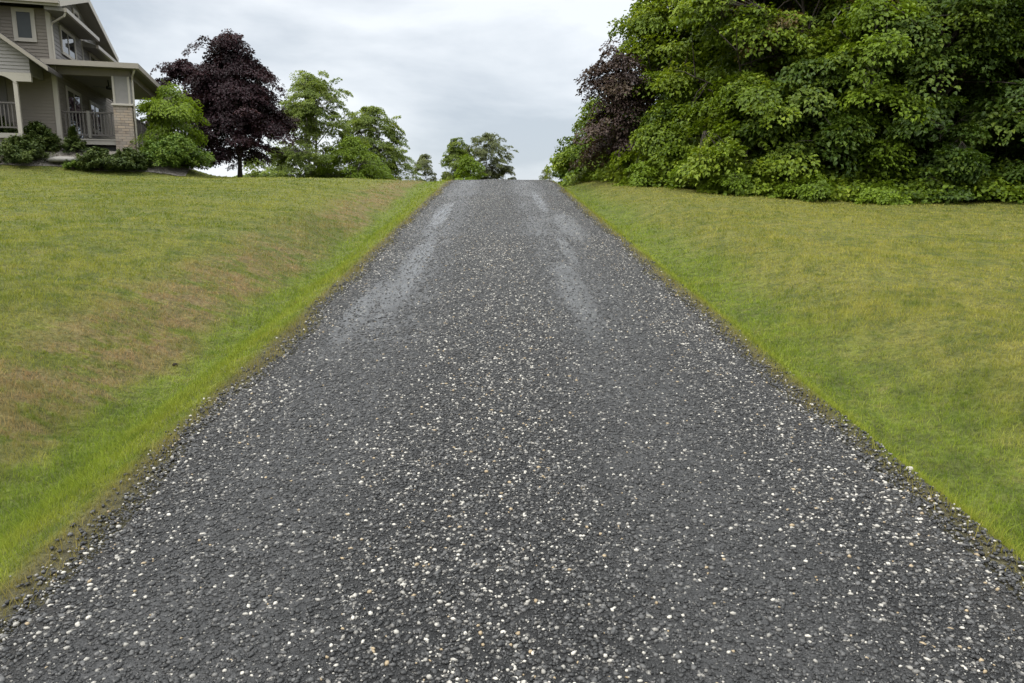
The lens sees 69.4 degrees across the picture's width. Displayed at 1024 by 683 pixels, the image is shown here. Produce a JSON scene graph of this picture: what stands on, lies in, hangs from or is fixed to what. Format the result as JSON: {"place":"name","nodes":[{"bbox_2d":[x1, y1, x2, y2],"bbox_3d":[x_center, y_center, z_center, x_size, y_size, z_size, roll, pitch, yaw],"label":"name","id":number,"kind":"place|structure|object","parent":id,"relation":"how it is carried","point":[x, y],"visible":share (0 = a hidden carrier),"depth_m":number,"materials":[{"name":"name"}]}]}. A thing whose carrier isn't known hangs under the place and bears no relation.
{"place":"outdoors","nodes":[
{"label":"outdoors","id":0,"kind":"place"},
{"bbox_2d":[90,0,672,182],"label":"sky","id":1,"kind":"structure","parent":0,"point":[466,69],"materials":[{"name":"white"}]},
{"bbox_2d":[0,179,1023,682],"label":"gravel road","id":2,"kind":"structure","parent":0,"point":[368,305],"depth_m":3.12,"materials":[{"name":"grey gravel"}]},
{"bbox_2d":[0,164,1023,641],"bbox_3d":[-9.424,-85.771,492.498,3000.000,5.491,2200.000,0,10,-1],"label":"lawn","id":3,"kind":"structure","parent":0,"point":[760,284],"depth_m":7.38,"materials":[{"name":"plant"}]},
{"bbox_2d":[0,0,171,150],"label":"house","id":4,"kind":"structure","parent":3,"relation":"on","point":[62,68],"depth_m":26.94,"materials":[{"name":"beige wood"}]},
{"bbox_2d":[0,76,8,125],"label":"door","id":5,"kind":"structure","parent":4,"relation":"in","point":[3,92],"depth_m":26.07,"materials":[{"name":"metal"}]},
{"bbox_2d":[0,116,17,132],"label":"yew","id":6,"kind":"object","parent":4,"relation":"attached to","point":[7,130],"visible":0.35,"depth_m":25.73,"materials":[{"name":"green plant"}]},
{"bbox_2d":[11,7,36,41],"bbox_3d":[-17.088,-11.093,25.900,0.700,1.120,0.058,-3,10,-16],"label":"window","id":7,"kind":"structure","parent":4,"relation":"in","point":[23,19],"depth_m":25.90,"materials":[{"name":"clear glass"}]},
{"bbox_2d":[59,25,76,59],"bbox_3d":[-16.905,-11.302,28.197,0.058,1.020,2.000,-3,10,-16],"label":"window","id":8,"kind":"structure","parent":4,"relation":"in","point":[67,40],"depth_m":28.08,"materials":[{"name":"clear glass"}]},
{"bbox_2d":[65,86,84,138],"bbox_3d":[-16.926,-8.748,28.717,0.058,1.950,2.050,-3,10,-16],"label":"window","id":9,"kind":"structure","parent":4,"relation":"in","point":[74,100],"depth_m":28.61,"materials":[{"name":"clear glass"}]},
{"bbox_2d":[72,8,79,19],"bbox_3d":[-17.355,-12.848,29.459,0.058,0.630,0.850,-3,10,-16],"label":"window","id":10,"kind":"structure","parent":4,"relation":"in","point":[74,11],"depth_m":29.36,"materials":[{"name":"clear glass"}]},
{"bbox_2d":[89,52,99,60],"bbox_3d":[-18.084,-11.974,32.093,0.058,0.800,1.750,-3,10,-16],"label":"window","id":11,"kind":"structure","parent":4,"relation":"in","point":[91,57],"depth_m":31.68,"materials":[{"name":"clear glass"}]},
{"bbox_2d":[89,100,101,134],"bbox_3d":[-17.861,-9.585,31.757,0.058,1.250,1.700,-3,10,-16],"label":"window","id":12,"kind":"structure","parent":4,"relation":"in","point":[94,107],"depth_m":31.67,"materials":[{"name":"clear glass"}]},
{"bbox_2d":[0,150,193,175],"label":"planting bed","id":13,"kind":"object","parent":3,"relation":"on","point":[180,171],"visible":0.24,"depth_m":25.97,"materials":[{"name":"brown soil"}]},
{"bbox_2d":[0,133,56,163],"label":"yew","id":14,"kind":"object","parent":13,"relation":"on","point":[14,149],"visible":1,"depth_m":24.53,"materials":[{"name":"green plant"}]},
{"bbox_2d":[17,120,67,150],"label":"yew","id":15,"kind":"object","parent":13,"relation":"on","point":[41,133],"visible":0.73,"depth_m":25.76,"materials":[{"name":"green plant"}]},
{"bbox_2d":[47,156,76,162],"bbox_3d":[-15.447,-6.248,25.415,1.035,0.207,0.978,0,10,-1],"label":"boulder","id":16,"kind":"object","parent":13,"relation":"on","point":[59,159],"visible":0.66,"depth_m":25.05,"materials":[{"name":"grey stone"}]},
{"bbox_2d":[61,160,81,168],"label":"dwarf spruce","id":17,"kind":"object","parent":13,"relation":"on","point":[68,165],"visible":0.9,"depth_m":24.92,"materials":[{"name":"green plant"}]},
{"bbox_2d":[61,125,88,153],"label":"dwarf spruce","id":18,"kind":"object","parent":13,"relation":"on","point":[73,142],"visible":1,"depth_m":25.98,"materials":[{"name":"green plant"}]},
{"bbox_2d":[65,146,122,171],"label":"yew","id":19,"kind":"object","parent":13,"relation":"on","point":[99,158],"visible":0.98,"depth_m":24.92,"materials":[{"name":"green plant"}]},
{"bbox_2d":[114,147,154,170],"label":"yew","id":20,"kind":"object","parent":13,"relation":"on","point":[131,159],"visible":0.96,"depth_m":25.40,"materials":[{"name":"green plant"}]},
{"bbox_2d":[136,142,154,152],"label":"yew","id":21,"kind":"object","parent":13,"relation":"on","point":[144,146],"visible":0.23,"depth_m":26.50,"materials":[{"name":"green plant"}]},
{"bbox_2d":[129,81,210,146],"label":"ornamental maple","id":22,"kind":"object","parent":13,"relation":"on","point":[165,116],"visible":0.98,"depth_m":27.63,"materials":[{"name":"green plant"}]},
{"bbox_2d":[139,131,215,169],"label":"juniper","id":23,"kind":"object","parent":13,"relation":"on","point":[177,150],"visible":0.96,"depth_m":26.33,"materials":[{"name":"green plant"}]},
{"bbox_2d":[142,58,224,169],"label":"purple maple","id":24,"kind":"object","parent":3,"relation":"on","point":[180,70],"visible":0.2,"depth_m":37.38,"materials":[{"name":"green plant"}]},
{"bbox_2d":[180,28,300,177],"bbox_3d":[-12.549,-10.903,34.257,5.307,6.920,6.072,5,11,25],"label":"purple maple","id":25,"kind":"object","parent":3,"relation":"on","point":[239,107],"visible":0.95,"depth_m":33.41,"materials":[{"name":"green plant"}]},
{"bbox_2d":[232,158,265,177],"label":"leafy bush","id":26,"kind":"object","parent":3,"relation":"on","point":[254,173],"visible":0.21,"depth_m":55.95,"materials":[{"name":"green plant"}]},
{"bbox_2d":[258,148,303,177],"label":"leafy bush","id":27,"kind":"object","parent":3,"relation":"on","point":[273,173],"visible":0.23,"depth_m":52.26,"materials":[{"name":"green plant"}]},
{"bbox_2d":[261,70,370,177],"bbox_3d":[-11.079,-11.481,40.259,5.718,6.395,5.635,4,11,20],"label":"shade tree","id":28,"kind":"object","parent":3,"relation":"on","point":[311,87],"visible":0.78,"depth_m":39.54,"materials":[{"name":"green plant"}]},
{"bbox_2d":[319,155,346,177],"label":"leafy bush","id":29,"kind":"object","parent":3,"relation":"on","point":[337,167],"visible":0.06,"depth_m":42.28,"materials":[{"name":"green plant"}]},
{"bbox_2d":[314,134,396,179],"bbox_3d":[-8.431,-9.622,39.803,4.521,2.996,4.137,0,10,-1],"label":"leafy bush","id":30,"kind":"object","parent":3,"relation":"on","point":[348,146],"visible":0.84,"depth_m":39.24,"materials":[{"name":"green plant"}]},
{"bbox_2d":[332,105,422,180],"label":"shade tree","id":31,"kind":"object","parent":3,"relation":"on","point":[389,151],"visible":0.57,"depth_m":43.69,"materials":[{"name":"green plant"}]},
{"bbox_2d":[411,154,437,181],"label":"shade tree","id":32,"kind":"object","parent":3,"relation":"on","point":[423,161],"visible":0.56,"depth_m":59.90,"materials":[{"name":"green plant"}]},
{"bbox_2d":[439,137,477,179],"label":"shade tree","id":33,"kind":"object","parent":3,"relation":"on","point":[454,151],"visible":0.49,"depth_m":58.01,"materials":[{"name":"green plant"}]},
{"bbox_2d":[453,154,486,179],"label":"leafy bush","id":34,"kind":"object","parent":3,"relation":"on","point":[473,165],"visible":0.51,"depth_m":54.30,"materials":[{"name":"green plant"}]},
{"bbox_2d":[462,132,518,179],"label":"shade tree","id":35,"kind":"object","parent":3,"relation":"on","point":[492,145],"visible":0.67,"depth_m":59.70,"materials":[{"name":"green plant"}]},
{"bbox_2d":[492,165,516,179],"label":"leafy bush","id":36,"kind":"object","parent":3,"relation":"on","point":[503,173],"visible":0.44,"depth_m":60.22,"materials":[{"name":"green plant"}]},
{"bbox_2d":[538,169,552,179],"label":"leafy bush","id":37,"kind":"object","parent":3,"relation":"on","point":[549,177],"visible":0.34,"depth_m":68.19,"materials":[{"name":"green plant"}]},
{"bbox_2d":[544,96,616,179],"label":"edge tree","id":38,"kind":"object","parent":3,"relation":"on","point":[563,157],"visible":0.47,"depth_m":28.22,"materials":[{"name":"green plant"}]},
{"bbox_2d":[565,158,602,175],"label":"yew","id":39,"kind":"object","parent":3,"relation":"on","point":[575,170],"visible":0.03,"depth_m":34.27,"materials":[{"name":"green plant"}]},
{"bbox_2d":[569,36,660,180],"bbox_3d":[3.706,-7.842,25.192,3.524,4.738,3.249,0,10,-1],"label":"bronze tree","id":40,"kind":"object","parent":3,"relation":"on","point":[616,86],"visible":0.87,"depth_m":24.59,"materials":[{"name":"purple plant"}]},
{"bbox_2d":[619,160,672,186],"bbox_3d":[4.257,-5.222,23.142,1.695,0.914,1.795,0,10,-1],"label":"shrub","id":41,"kind":"object","parent":3,"relation":"on","point":[649,169],"visible":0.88,"depth_m":22.84,"materials":[{"name":"green plant"}]},
{"bbox_2d":[617,61,684,133],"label":"forest tree","id":42,"kind":"object","parent":3,"relation":"on","point":[661,97],"depth_m":32.91,"materials":[{"name":"green plant"}]},
{"bbox_2d":[588,0,730,178],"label":"edge tree","id":43,"kind":"object","parent":3,"relation":"on","point":[645,23],"visible":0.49,"depth_m":24.93,"materials":[{"name":"green plant"}]},
{"bbox_2d":[609,97,719,186],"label":"edge tree","id":44,"kind":"object","parent":3,"relation":"on","point":[655,133],"visible":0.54,"depth_m":23.05,"materials":[{"name":"green plant"}]},
{"bbox_2d":[665,158,703,189],"bbox_3d":[5.187,-4.864,21.595,1.355,0.973,1.581,0,10,-1],"label":"shrub","id":45,"kind":"object","parent":3,"relation":"on","point":[673,176],"visible":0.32,"depth_m":21.48,"materials":[{"name":"green plant"}]},
{"bbox_2d":[640,22,737,123],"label":"forest tree","id":46,"kind":"object","parent":3,"relation":"on","point":[712,56],"visible":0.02,"depth_m":26.73,"materials":[{"name":"green plant"}]},
{"bbox_2d":[700,166,762,195],"bbox_3d":[6.160,-4.402,20.379,1.868,0.872,1.574,-7,12,-34],"label":"shrub","id":47,"kind":"object","parent":3,"relation":"on","point":[734,183],"visible":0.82,"depth_m":19.92,"materials":[{"name":"green plant"}]},
{"bbox_2d":[676,69,819,194],"bbox_3d":[6.842,-6.021,21.547,3.855,3.571,5.100,2,10,14],"label":"edge tree","id":48,"kind":"object","parent":3,"relation":"on","point":[731,95],"visible":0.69,"depth_m":20.33,"materials":[{"name":"green plant"}]},
{"bbox_2d":[651,0,856,180],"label":"edge tree","id":49,"kind":"object","parent":3,"relation":"on","point":[693,12],"visible":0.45,"depth_m":21.40,"materials":[{"name":"green plant"}]},
{"bbox_2d":[680,0,892,154],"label":"forest tree","id":50,"kind":"object","parent":3,"relation":"on","point":[785,6],"visible":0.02,"depth_m":24.60,"materials":[{"name":"green plant"}]},
{"bbox_2d":[560,146,1023,204],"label":"undergrowth","id":51,"kind":"object","parent":3,"relation":"on","point":[999,188],"visible":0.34,"depth_m":19.89,"materials":[{"name":"green plant"}]},
{"bbox_2d":[771,170,835,202],"bbox_3d":[7.720,-4.049,19.388,1.709,0.875,1.584,0,10,-1],"label":"shrub","id":52,"kind":"object","parent":3,"relation":"on","point":[806,187],"visible":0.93,"depth_m":19.27,"materials":[{"name":"green plant"}]},
{"bbox_2d":[721,0,899,85],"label":"tree","id":53,"kind":"object","parent":3,"relation":"on","point":[786,22],"visible":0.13,"depth_m":21.75,"materials":[{"name":"green plant"}]},
{"bbox_2d":[736,51,899,180],"bbox_3d":[8.335,-5.992,20.922,4.174,3.957,3.772,0,10,-1],"label":"edge tree","id":54,"kind":"object","parent":3,"relation":"on","point":[831,137],"visible":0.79,"depth_m":19.99,"materials":[{"name":"green plant"}]},
{"bbox_2d":[814,19,927,154],"bbox_3d":[10.801,-7.650,23.433,4.362,5.848,4.448,6,12,31],"label":"forest tree","id":55,"kind":"object","parent":3,"relation":"on","point":[884,111],"visible":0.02,"depth_m":22.09,"materials":[{"name":"green plant"}]},
{"bbox_2d":[804,0,938,184],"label":"tree","id":56,"kind":"object","parent":3,"relation":"on","point":[863,14],"visible":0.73,"depth_m":19.55,"materials":[{"name":"green plant"}]},
{"bbox_2d":[848,179,912,204],"bbox_3d":[9.492,-3.830,19.091,1.721,0.720,1.554,4,11,24],"label":"shrub","id":57,"kind":"object","parent":3,"relation":"on","point":[889,195],"visible":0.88,"depth_m":18.79,"materials":[{"name":"green plant"}]},
{"bbox_2d":[811,0,1020,164],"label":"forest tree","id":58,"kind":"object","parent":3,"relation":"on","point":[951,91],"depth_m":22.53,"materials":[{"name":"green plant"}]},
{"bbox_2d":[810,0,1023,167],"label":"edge tree","id":59,"kind":"object","parent":3,"relation":"on","point":[941,50],"visible":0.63,"depth_m":19.59,"materials":[{"name":"green plant"}]},
{"bbox_2d":[862,93,1016,201],"bbox_3d":[11.580,-5.312,20.291,3.756,2.982,3.645,-3,10,-18],"label":"edge tree","id":60,"kind":"object","parent":3,"relation":"on","point":[954,153],"visible":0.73,"depth_m":19.53,"materials":[{"name":"green plant"}]},
{"bbox_2d":[881,24,1011,162],"bbox_3d":[13.409,-7.380,23.263,4.440,5.455,4.501,-7,12,-33],"label":"forest tree","id":61,"kind":"object","parent":3,"relation":"on","point":[961,93],"visible":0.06,"depth_m":22.02,"materials":[{"name":"green plant"}]},
{"bbox_2d":[922,0,1023,161],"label":"edge tree","id":62,"kind":"object","parent":3,"relation":"on","point":[984,105],"visible":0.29,"depth_m":20.26,"materials":[{"name":"green plant"}]},
{"bbox_2d":[964,59,1023,161],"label":"forest tree","id":63,"kind":"object","parent":3,"relation":"on","point":[1021,76],"visible":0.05,"depth_m":22.36,"materials":[{"name":"green plant"}]},
{"bbox_2d":[974,106,1023,199],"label":"edge tree","id":64,"kind":"object","parent":3,"relation":"on","point":[1017,173],"visible":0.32,"depth_m":20.60,"materials":[{"name":"green plant"}]},
{"bbox_2d":[980,61,1023,161],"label":"forest tree","id":65,"kind":"object","parent":3,"relation":"on","point":[1007,75],"visible":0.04,"depth_m":22.05,"materials":[{"name":"green plant"}]},
{"bbox_2d":[551,168,574,185],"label":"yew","id":66,"kind":"object","parent":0,"point":[561,176],"visible":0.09,"depth_m":36.97,"materials":[{"name":"green plant"}]}
]}

